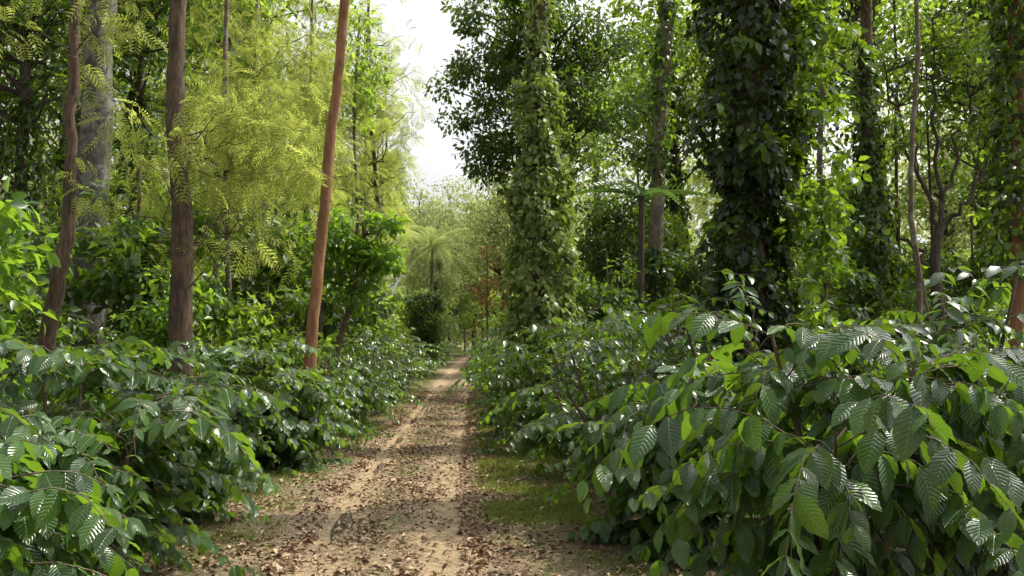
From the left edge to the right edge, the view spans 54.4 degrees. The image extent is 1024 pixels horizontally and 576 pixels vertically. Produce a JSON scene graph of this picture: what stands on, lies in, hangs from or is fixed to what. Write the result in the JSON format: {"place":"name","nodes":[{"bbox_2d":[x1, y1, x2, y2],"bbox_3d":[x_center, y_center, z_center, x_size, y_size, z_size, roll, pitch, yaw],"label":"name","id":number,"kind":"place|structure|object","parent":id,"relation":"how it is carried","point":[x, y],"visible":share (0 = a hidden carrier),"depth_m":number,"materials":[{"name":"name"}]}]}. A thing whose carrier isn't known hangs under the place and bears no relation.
{"place":"outdoors","nodes":[
{"label":"outdoors","id":0,"kind":"place"},
{"bbox_2d":[100,354,650,575],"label":"path","id":1,"kind":"structure","parent":0,"point":[440,548],"depth_m":8.43,"materials":[{"name":"soil"}]},
{"bbox_2d":[98,390,766,575],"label":"leaf litter","id":2,"kind":"object","parent":1,"relation":"on","point":[292,555],"visible":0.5,"depth_m":8.72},
{"bbox_2d":[129,372,690,575],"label":"grass","id":3,"kind":"structure","parent":0,"point":[526,489],"depth_m":9.55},
{"bbox_2d":[0,0,993,341],"label":"sky","id":4,"kind":"structure","parent":0,"point":[433,29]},
{"bbox_2d":[45,342,1008,575],"bbox_3d":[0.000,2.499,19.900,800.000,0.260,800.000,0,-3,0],"label":"ground","id":5,"kind":"structure","parent":0,"point":[901,549],"depth_m":7.30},
{"bbox_2d":[0,176,60,335],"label":"understory shrub","id":6,"kind":"object","parent":5,"relation":"on","point":[13,214],"visible":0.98,"depth_m":9.09,"materials":[{"name":"green plant"}]},
{"bbox_2d":[0,403,62,452],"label":"coffee bush","id":7,"kind":"object","parent":5,"relation":"on","point":[8,425],"visible":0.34,"depth_m":5.13,"materials":[{"name":"green plant"}]},
{"bbox_2d":[0,0,68,201],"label":"pepper vine tree","id":8,"kind":"object","parent":5,"relation":"on","point":[2,121],"visible":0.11,"depth_m":26.15,"materials":[{"name":"green plant"}]},
{"bbox_2d":[0,260,73,382],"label":"understory shrub","id":9,"kind":"object","parent":5,"relation":"on","point":[40,294],"visible":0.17,"depth_m":12.93,"materials":[{"name":"green plant"}]},
{"bbox_2d":[1,222,93,379],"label":"understory shrub","id":10,"kind":"object","parent":5,"relation":"on","point":[72,327],"visible":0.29,"depth_m":13.49,"materials":[{"name":"green plant"}]},
{"bbox_2d":[0,0,138,250],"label":"tree","id":11,"kind":"object","parent":5,"relation":"on","point":[25,118],"visible":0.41,"depth_m":22.24,"materials":[{"name":"green plant"}]},
{"bbox_2d":[0,434,147,575],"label":"coffee bush","id":12,"kind":"object","parent":5,"relation":"on","point":[51,515],"visible":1,"depth_m":3.79,"materials":[{"name":"green plant"}]},
{"bbox_2d":[0,0,163,364],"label":"pepper vine tree","id":13,"kind":"object","parent":5,"relation":"on","point":[60,134],"visible":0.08,"depth_m":35.82,"materials":[{"name":"green plant"}]},
{"bbox_2d":[0,0,167,407],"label":"silver oak tree","id":14,"kind":"object","parent":5,"relation":"on","point":[57,284],"visible":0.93,"depth_m":12.04,"materials":[{"name":"brown plant"}]},
{"bbox_2d":[67,0,116,363],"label":"shade tree","id":15,"kind":"object","parent":5,"relation":"on","point":[96,155],"visible":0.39,"depth_m":19.44,"materials":[{"name":"grey plant"}]},
{"bbox_2d":[37,0,208,273],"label":"shade tree","id":16,"kind":"object","parent":5,"relation":"on","point":[77,116],"visible":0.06,"depth_m":30.19,"materials":[{"name":"green plant"}]},
{"bbox_2d":[32,163,236,363],"bbox_3d":[-6.384,0.082,16.984,3.392,4.498,3.245,-1,-3,19],"label":"understory shrub","id":17,"kind":"object","parent":5,"relation":"on","point":[136,241],"visible":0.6,"depth_m":16.60,"materials":[{"name":"green plant"}]},
{"bbox_2d":[9,363,277,542],"bbox_3d":[-3.268,1.357,8.338,2.237,1.504,2.280,-1,-3,10],"label":"coffee bush","id":18,"kind":"object","parent":5,"relation":"on","point":[194,515],"visible":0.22,"depth_m":8.32,"materials":[{"name":"green plant"}]},
{"bbox_2d":[46,0,247,355],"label":"tree","id":19,"kind":"object","parent":5,"relation":"on","point":[137,63],"visible":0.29,"depth_m":24.86,"materials":[{"name":"green plant"}]},
{"bbox_2d":[0,334,298,575],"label":"coffee bush","id":20,"kind":"object","parent":5,"relation":"on","point":[75,435],"visible":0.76,"depth_m":6.21,"materials":[{"name":"green plant"}]},
{"bbox_2d":[102,259,241,379],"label":"understory shrub","id":21,"kind":"object","parent":5,"relation":"on","point":[157,317],"visible":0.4,"depth_m":14.37,"materials":[{"name":"green plant"}]},
{"bbox_2d":[113,1,254,200],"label":"silver oak tree","id":22,"kind":"object","parent":5,"relation":"on","point":[162,120],"visible":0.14,"depth_m":29.00,"materials":[{"name":"green plant"}]},
{"bbox_2d":[55,0,332,378],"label":"silver oak tree","id":23,"kind":"object","parent":5,"relation":"on","point":[182,269],"visible":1,"depth_m":12.04,"materials":[{"name":"brown plant"}]},
{"bbox_2d":[132,0,292,266],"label":"shade tree","id":24,"kind":"object","parent":5,"relation":"on","point":[152,200],"visible":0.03,"depth_m":34.22,"materials":[{"name":"green plant"}]},
{"bbox_2d":[123,336,320,496],"bbox_3d":[-3.226,1.333,10.316,2.209,1.679,2.500,-1,-3,17],"label":"coffee bush","id":25,"kind":"object","parent":5,"relation":"on","point":[249,356],"visible":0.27,"depth_m":10.57,"materials":[{"name":"green plant"}]},
{"bbox_2d":[165,0,300,345],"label":"young shade tree","id":26,"kind":"object","parent":5,"relation":"on","point":[241,8],"visible":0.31,"depth_m":24.52,"materials":[{"name":"green plant"}]},
{"bbox_2d":[113,0,353,383],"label":"silver oak tree","id":27,"kind":"object","parent":5,"relation":"on","point":[252,163],"visible":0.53,"depth_m":17.48,"materials":[{"name":"green plant"}]},
{"bbox_2d":[142,0,359,288],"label":"silver oak tree","id":28,"kind":"object","parent":5,"relation":"on","point":[255,39],"visible":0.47,"depth_m":22.16,"materials":[{"name":"green plant"}]},
{"bbox_2d":[151,0,366,365],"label":"shade tree","id":29,"kind":"object","parent":5,"relation":"on","point":[286,3],"visible":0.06,"depth_m":33.37,"materials":[{"name":"green plant"}]},
{"bbox_2d":[194,196,328,345],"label":"understory shrub","id":30,"kind":"object","parent":5,"relation":"on","point":[289,318],"visible":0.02,"depth_m":26.97,"materials":[{"name":"green plant"}]},
{"bbox_2d":[195,283,338,379],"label":"understory shrub","id":31,"kind":"object","parent":5,"relation":"on","point":[252,324],"visible":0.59,"depth_m":17.34,"materials":[{"name":"green plant"}]},
{"bbox_2d":[195,185,363,373],"bbox_3d":[-5.026,0.162,21.049,3.686,4.888,3.527,0,-3,4],"label":"understory shrub","id":32,"kind":"object","parent":5,"relation":"on","point":[263,273],"visible":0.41,"depth_m":20.61,"materials":[{"name":"green plant"}]},
{"bbox_2d":[218,366,367,474],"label":"coffee bush","id":33,"kind":"object","parent":5,"relation":"on","point":[313,436],"visible":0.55,"depth_m":11.94,"materials":[{"name":"green plant"}]},
{"bbox_2d":[244,0,378,232],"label":"silver oak tree","id":34,"kind":"object","parent":5,"relation":"on","point":[329,69],"visible":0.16,"depth_m":38.10,"materials":[{"name":"green plant"}]},
{"bbox_2d":[239,0,386,336],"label":"silver oak tree","id":35,"kind":"object","parent":5,"relation":"on","point":[309,77],"visible":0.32,"depth_m":30.27,"materials":[{"name":"green plant"}]},
{"bbox_2d":[242,200,394,364],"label":"understory shrub","id":36,"kind":"object","parent":5,"relation":"on","point":[328,329],"visible":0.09,"depth_m":24.83,"materials":[{"name":"green plant"}]},
{"bbox_2d":[268,351,377,450],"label":"coffee bush","id":37,"kind":"object","parent":5,"relation":"on","point":[345,371],"visible":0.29,"depth_m":14.25,"materials":[{"name":"green plant"}]},
{"bbox_2d":[302,0,348,450],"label":"silver oak tree","id":38,"kind":"object","parent":5,"relation":"on","point":[313,313],"visible":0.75,"depth_m":14.02,"materials":[{"name":"red plant"}]},
{"bbox_2d":[304,0,395,354],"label":"young shade tree","id":39,"kind":"object","parent":5,"relation":"on","point":[372,81],"visible":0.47,"depth_m":38.21,"materials":[{"name":"green plant"}]},
{"bbox_2d":[302,191,410,416],"bbox_3d":[-3.152,0.350,20.130,2.177,4.586,2.230,0,-3,0],"label":"broadleaf tree","id":40,"kind":"object","parent":5,"relation":"on","point":[362,255],"visible":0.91,"depth_m":19.89,"materials":[{"name":"green plant"}]},
{"bbox_2d":[317,352,400,437],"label":"coffee bush","id":41,"kind":"object","parent":5,"relation":"on","point":[371,391],"visible":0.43,"depth_m":16.04,"materials":[{"name":"green plant"}]},
{"bbox_2d":[307,3,414,249],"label":"silver oak tree","id":42,"kind":"object","parent":5,"relation":"on","point":[396,115],"visible":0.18,"depth_m":52.11,"materials":[{"name":"green plant"}]},
{"bbox_2d":[318,345,415,423],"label":"coffee bush","id":43,"kind":"object","parent":5,"relation":"on","point":[381,385],"visible":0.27,"depth_m":18.26,"materials":[{"name":"green plant"}]},
{"bbox_2d":[316,323,421,404],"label":"coffee bush","id":44,"kind":"object","parent":5,"relation":"on","point":[358,341],"visible":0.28,"depth_m":22.14,"materials":[{"name":"green plant"}]},
{"bbox_2d":[321,330,434,414],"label":"coffee bush","id":45,"kind":"object","parent":5,"relation":"on","point":[353,342],"visible":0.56,"depth_m":20.17,"materials":[{"name":"green plant"}]},
{"bbox_2d":[342,89,423,279],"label":"silver oak tree","id":46,"kind":"object","parent":5,"relation":"on","point":[409,158],"visible":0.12,"depth_m":65.93,"materials":[{"name":"green plant"}]},
{"bbox_2d":[326,0,441,293],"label":"silver oak tree","id":47,"kind":"object","parent":5,"relation":"on","point":[373,163],"visible":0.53,"depth_m":44.09,"materials":[{"name":"green plant"}]},
{"bbox_2d":[365,344,424,399],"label":"coffee bush","id":48,"kind":"object","parent":5,"relation":"on","point":[405,372],"visible":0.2,"depth_m":24.90,"materials":[{"name":"green plant"}]},
{"bbox_2d":[400,287,447,377],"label":"round bush","id":49,"kind":"object","parent":5,"relation":"on","point":[426,319],"visible":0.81,"depth_m":38.67,"materials":[{"name":"green plant"}]},
{"bbox_2d":[383,170,468,293],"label":"shade tree","id":50,"kind":"object","parent":5,"relation":"on","point":[413,215],"visible":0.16,"depth_m":92.05,"materials":[{"name":"green plant"}]},
{"bbox_2d":[400,197,471,313],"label":"shade tree","id":51,"kind":"object","parent":5,"relation":"on","point":[441,271],"visible":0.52,"depth_m":75.49,"materials":[{"name":"green plant"}]},
{"bbox_2d":[394,224,490,292],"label":"palm tree","id":52,"kind":"object","parent":5,"relation":"on","point":[437,243],"visible":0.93,"depth_m":59.68,"materials":[{"name":"green plant"}]},
{"bbox_2d":[412,175,477,344],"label":"shade tree","id":53,"kind":"object","parent":5,"relation":"on","point":[443,206],"visible":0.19,"depth_m":87.54,"materials":[{"name":"green plant"}]},
{"bbox_2d":[439,196,500,333],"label":"shade tree","id":54,"kind":"object","parent":5,"relation":"on","point":[473,299],"visible":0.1,"depth_m":83.72,"materials":[{"name":"green plant"}]},
{"bbox_2d":[448,289,493,355],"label":"understory shrub","id":55,"kind":"object","parent":5,"relation":"on","point":[469,320],"visible":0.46,"depth_m":85.13,"materials":[{"name":"green plant"}]},
{"bbox_2d":[447,164,504,337],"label":"shade tree","id":56,"kind":"object","parent":5,"relation":"on","point":[469,218],"visible":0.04,"depth_m":79.94,"materials":[{"name":"green plant"}]},
{"bbox_2d":[441,339,519,426],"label":"coffee bush","id":57,"kind":"object","parent":5,"relation":"on","point":[466,404],"visible":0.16,"depth_m":18.04,"materials":[{"name":"green plant"}]},
{"bbox_2d":[452,153,515,330],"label":"shade tree","id":58,"kind":"object","parent":5,"relation":"on","point":[484,219],"visible":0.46,"depth_m":63.62,"materials":[{"name":"green plant"}]},
{"bbox_2d":[0,106,976,352],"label":"distant forest","id":59,"kind":"object","parent":5,"relation":"on","point":[920,230],"visible":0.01,"depth_m":105.10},
{"bbox_2d":[465,244,513,339],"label":"russet shrub","id":60,"kind":"object","parent":5,"relation":"on","point":[486,302],"visible":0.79,"depth_m":41.00,"materials":[{"name":"brown plant"}]},
{"bbox_2d":[470,129,581,296],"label":"shade tree","id":61,"kind":"object","parent":5,"relation":"on","point":[509,228],"visible":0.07,"depth_m":56.19,"materials":[{"name":"green plant"}]},
{"bbox_2d":[460,331,591,439],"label":"coffee bush","id":62,"kind":"object","parent":5,"relation":"on","point":[491,393],"visible":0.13,"depth_m":15.54,"materials":[{"name":"green plant"}]},
{"bbox_2d":[460,316,601,458],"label":"coffee bush","id":63,"kind":"object","parent":5,"relation":"on","point":[513,370],"visible":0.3,"depth_m":13.59,"materials":[{"name":"green plant"}]},
{"bbox_2d":[422,0,653,221],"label":"shade tree","id":64,"kind":"object","parent":5,"relation":"on","point":[507,62],"visible":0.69,"depth_m":27.77,"materials":[{"name":"green plant"}]},
{"bbox_2d":[494,0,587,443],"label":"pepper vine tree","id":65,"kind":"object","parent":5,"relation":"on","point":[540,181],"visible":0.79,"depth_m":14.85,"materials":[{"name":"green plant"}]},
{"bbox_2d":[492,86,634,302],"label":"shade tree","id":66,"kind":"object","parent":5,"relation":"on","point":[586,155],"visible":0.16,"depth_m":42.10,"materials":[{"name":"green plant"}]},
{"bbox_2d":[477,331,671,479],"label":"coffee bush","id":67,"kind":"object","parent":5,"relation":"on","point":[561,448],"visible":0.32,"depth_m":11.36,"materials":[{"name":"green plant"}]},
{"bbox_2d":[463,303,710,511],"bbox_3d":[0.894,1.133,9.226,2.482,1.958,2.497,1,-3,-21],"label":"coffee bush","id":68,"kind":"object","parent":5,"relation":"on","point":[599,352],"visible":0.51,"depth_m":9.15,"materials":[{"name":"green plant"}]},
{"bbox_2d":[551,7,649,288],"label":"shade tree","id":69,"kind":"object","parent":5,"relation":"on","point":[604,97],"visible":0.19,"depth_m":45.55,"materials":[{"name":"green plant"}]},
{"bbox_2d":[557,250,649,358],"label":"understory shrub","id":70,"kind":"object","parent":5,"relation":"on","point":[618,299],"visible":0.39,"depth_m":19.72,"materials":[{"name":"green plant"}]},
{"bbox_2d":[539,312,699,441],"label":"coffee bush","id":71,"kind":"object","parent":5,"relation":"on","point":[588,326],"visible":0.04,"depth_m":13.23,"materials":[{"name":"green plant"}]},
{"bbox_2d":[569,178,672,314],"bbox_3d":[2.722,0.084,25.141,2.929,5.462,2.930,0,-3,0],"label":"round crown tree","id":72,"kind":"object","parent":5,"relation":"on","point":[615,244],"visible":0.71,"depth_m":24.79,"materials":[{"name":"green plant"}]},
{"bbox_2d":[567,176,720,349],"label":"tree fern","id":73,"kind":"object","parent":5,"relation":"on","point":[641,196],"visible":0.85,"depth_m":21.34,"materials":[{"name":"green plant"}]},
{"bbox_2d":[623,0,681,335],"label":"shade tree","id":74,"kind":"object","parent":5,"relation":"on","point":[657,282],"visible":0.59,"depth_m":22.04,"materials":[{"name":"green plant"}]},
{"bbox_2d":[578,7,728,333],"bbox_3d":[5.410,-3.793,34.985,6.296,14.061,5.578,3,-4,-42],"label":"pepper vine tree","id":75,"kind":"object","parent":5,"relation":"on","point":[673,206],"visible":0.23,"depth_m":35.14,"materials":[{"name":"green plant"}]},
{"bbox_2d":[562,313,747,474],"bbox_3d":[1.658,1.222,11.002,2.144,1.919,2.360,-3,-4,45],"label":"coffee bush","id":76,"kind":"object","parent":5,"relation":"on","point":[647,371],"visible":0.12,"depth_m":10.79,"materials":[{"name":"green plant"}]},
{"bbox_2d":[608,246,709,338],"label":"understory shrub","id":77,"kind":"object","parent":5,"relation":"on","point":[680,267],"visible":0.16,"depth_m":25.36,"materials":[{"name":"green plant"}]},
{"bbox_2d":[605,0,723,301],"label":"young shade tree","id":78,"kind":"object","parent":5,"relation":"on","point":[628,8],"visible":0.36,"depth_m":30.12,"materials":[{"name":"green plant"}]},
{"bbox_2d":[609,0,720,282],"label":"shade tree","id":79,"kind":"object","parent":5,"relation":"on","point":[684,211],"visible":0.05,"depth_m":48.03,"materials":[{"name":"green plant"}]},
{"bbox_2d":[549,359,812,569],"bbox_3d":[1.488,1.309,7.686,2.322,1.531,2.278,1,-3,-20],"label":"coffee bush","id":80,"kind":"object","parent":5,"relation":"on","point":[628,483],"visible":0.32,"depth_m":7.53,"materials":[{"name":"green plant"}]},
{"bbox_2d":[561,268,823,429],"bbox_3d":[2.035,0.962,9.534,2.833,2.235,2.849,1,-3,-19],"label":"coffee bush","id":81,"kind":"object","parent":5,"relation":"on","point":[740,302],"visible":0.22,"depth_m":9.43,"materials":[{"name":"green plant"}]},
{"bbox_2d":[682,13,767,252],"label":"silver oak tree","id":82,"kind":"object","parent":5,"relation":"on","point":[698,182],"visible":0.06,"depth_m":41.18,"materials":[{"name":"green plant"}]},
{"bbox_2d":[670,230,795,312],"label":"understory shrub","id":83,"kind":"object","parent":5,"relation":"on","point":[683,249],"visible":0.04,"depth_m":25.71,"materials":[{"name":"green plant"}]},
{"bbox_2d":[648,6,848,219],"bbox_3d":[7.329,-3.883,32.498,5.578,14.061,6.296,1,-3,-23],"label":"pepper vine tree","id":84,"kind":"object","parent":5,"relation":"on","point":[705,63],"visible":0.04,"depth_m":32.86,"materials":[{"name":"green plant"}]},
{"bbox_2d":[676,0,874,387],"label":"pepper vine tree","id":85,"kind":"object","parent":5,"relation":"on","point":[755,176],"visible":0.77,"depth_m":10.75,"materials":[{"name":"green plant"}]},
{"bbox_2d":[719,247,852,338],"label":"understory shrub","id":86,"kind":"object","parent":5,"relation":"on","point":[799,261],"visible":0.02,"depth_m":16.14,"materials":[{"name":"green plant"}]},
{"bbox_2d":[713,1,884,268],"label":"pepper vine tree","id":87,"kind":"object","parent":5,"relation":"on","point":[807,163],"visible":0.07,"depth_m":37.43,"materials":[{"name":"green plant"}]},
{"bbox_2d":[577,310,1023,575],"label":"coffee bush","id":88,"kind":"object","parent":5,"relation":"on","point":[822,528],"visible":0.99,"depth_m":5.25,"materials":[{"name":"green plant"}]},
{"bbox_2d":[777,170,865,376],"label":"understory shrub","id":89,"kind":"object","parent":5,"relation":"on","point":[824,221],"visible":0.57,"depth_m":11.07,"materials":[{"name":"green plant"}]},
{"bbox_2d":[769,228,885,326],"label":"understory shrub","id":90,"kind":"object","parent":5,"relation":"on","point":[860,282],"visible":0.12,"depth_m":18.64,"materials":[{"name":"green plant"}]},
{"bbox_2d":[784,0,882,300],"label":"young shade tree","id":91,"kind":"object","parent":5,"relation":"on","point":[820,150],"visible":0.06,"depth_m":26.18,"materials":[{"name":"green plant"}]},
{"bbox_2d":[798,0,928,376],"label":"pepper vine tree","id":92,"kind":"object","parent":5,"relation":"on","point":[872,254],"visible":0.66,"depth_m":19.94,"materials":[{"name":"green plant"}]},
{"bbox_2d":[800,0,954,281],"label":"shade tree","id":93,"kind":"object","parent":5,"relation":"on","point":[919,200],"visible":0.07,"depth_m":37.87,"materials":[{"name":"green plant"}]},
{"bbox_2d":[786,0,971,287],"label":"shade tree","id":94,"kind":"object","parent":5,"relation":"on","point":[855,17],"visible":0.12,"depth_m":30.44,"materials":[{"name":"green plant"}]},
{"bbox_2d":[835,266,943,337],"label":"understory shrub","id":95,"kind":"object","parent":5,"relation":"on","point":[907,299],"visible":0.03,"depth_m":22.77,"materials":[{"name":"green plant"}]},
{"bbox_2d":[808,0,1008,332],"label":"branching shade tree","id":96,"kind":"object","parent":5,"relation":"on","point":[936,39],"visible":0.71,"depth_m":22.13,"materials":[{"name":"green plant"}]},
{"bbox_2d":[806,338,1023,575],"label":"coffee bush","id":97,"kind":"object","parent":5,"relation":"on","point":[1015,455],"visible":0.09,"depth_m":6.30,"materials":[{"name":"green plant"}]},
{"bbox_2d":[908,0,922,351],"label":"young shade tree","id":98,"kind":"object","parent":5,"relation":"on","point":[918,271],"visible":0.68,"depth_m":16.08,"materials":[{"name":"brown plant"}]},
{"bbox_2d":[809,260,1023,532],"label":"coffee bush","id":99,"kind":"object","parent":5,"relation":"on","point":[945,338],"visible":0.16,"depth_m":7.72,"materials":[{"name":"green plant"}]},
{"bbox_2d":[852,52,981,266],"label":"shade tree","id":100,"kind":"object","parent":5,"relation":"on","point":[951,237],"visible":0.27,"depth_m":43.75,"materials":[{"name":"green plant"}]},
{"bbox_2d":[884,231,966,328],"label":"understory shrub","id":101,"kind":"object","parent":5,"relation":"on","point":[905,250],"visible":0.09,"depth_m":30.63,"materials":[{"name":"green plant"}]},
{"bbox_2d":[846,0,1023,340],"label":"pepper vine tree","id":102,"kind":"object","parent":5,"relation":"on","point":[989,288],"visible":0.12,"depth_m":25.45,"materials":[{"name":"green plant"}]},
{"bbox_2d":[885,11,994,251],"bbox_3d":[17.679,-4.274,35.965,6.136,15.467,6.926,1,-3,-21],"label":"pepper vine tree","id":103,"kind":"object","parent":5,"relation":"on","point":[964,197],"visible":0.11,"depth_m":36.57,"materials":[{"name":"green plant"}]},
{"bbox_2d":[903,216,994,333],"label":"understory shrub","id":104,"kind":"object","parent":5,"relation":"on","point":[962,287],"visible":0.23,"depth_m":27.71,"materials":[{"name":"green plant"}]},
{"bbox_2d":[930,18,1010,276],"bbox_3d":[14.186,-5.468,27.988,7.736,17.014,6.582,1,-3,-27],"label":"shade tree","id":105,"kind":"object","parent":5,"relation":"on","point":[961,177],"visible":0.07,"depth_m":28.88,"materials":[{"name":"green plant"}]},
{"bbox_2d":[960,0,1023,349],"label":"pepper vine tree","id":106,"kind":"object","parent":5,"relation":"on","point":[1009,103],"visible":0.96,"depth_m":11.99,"materials":[{"name":"green plant"}]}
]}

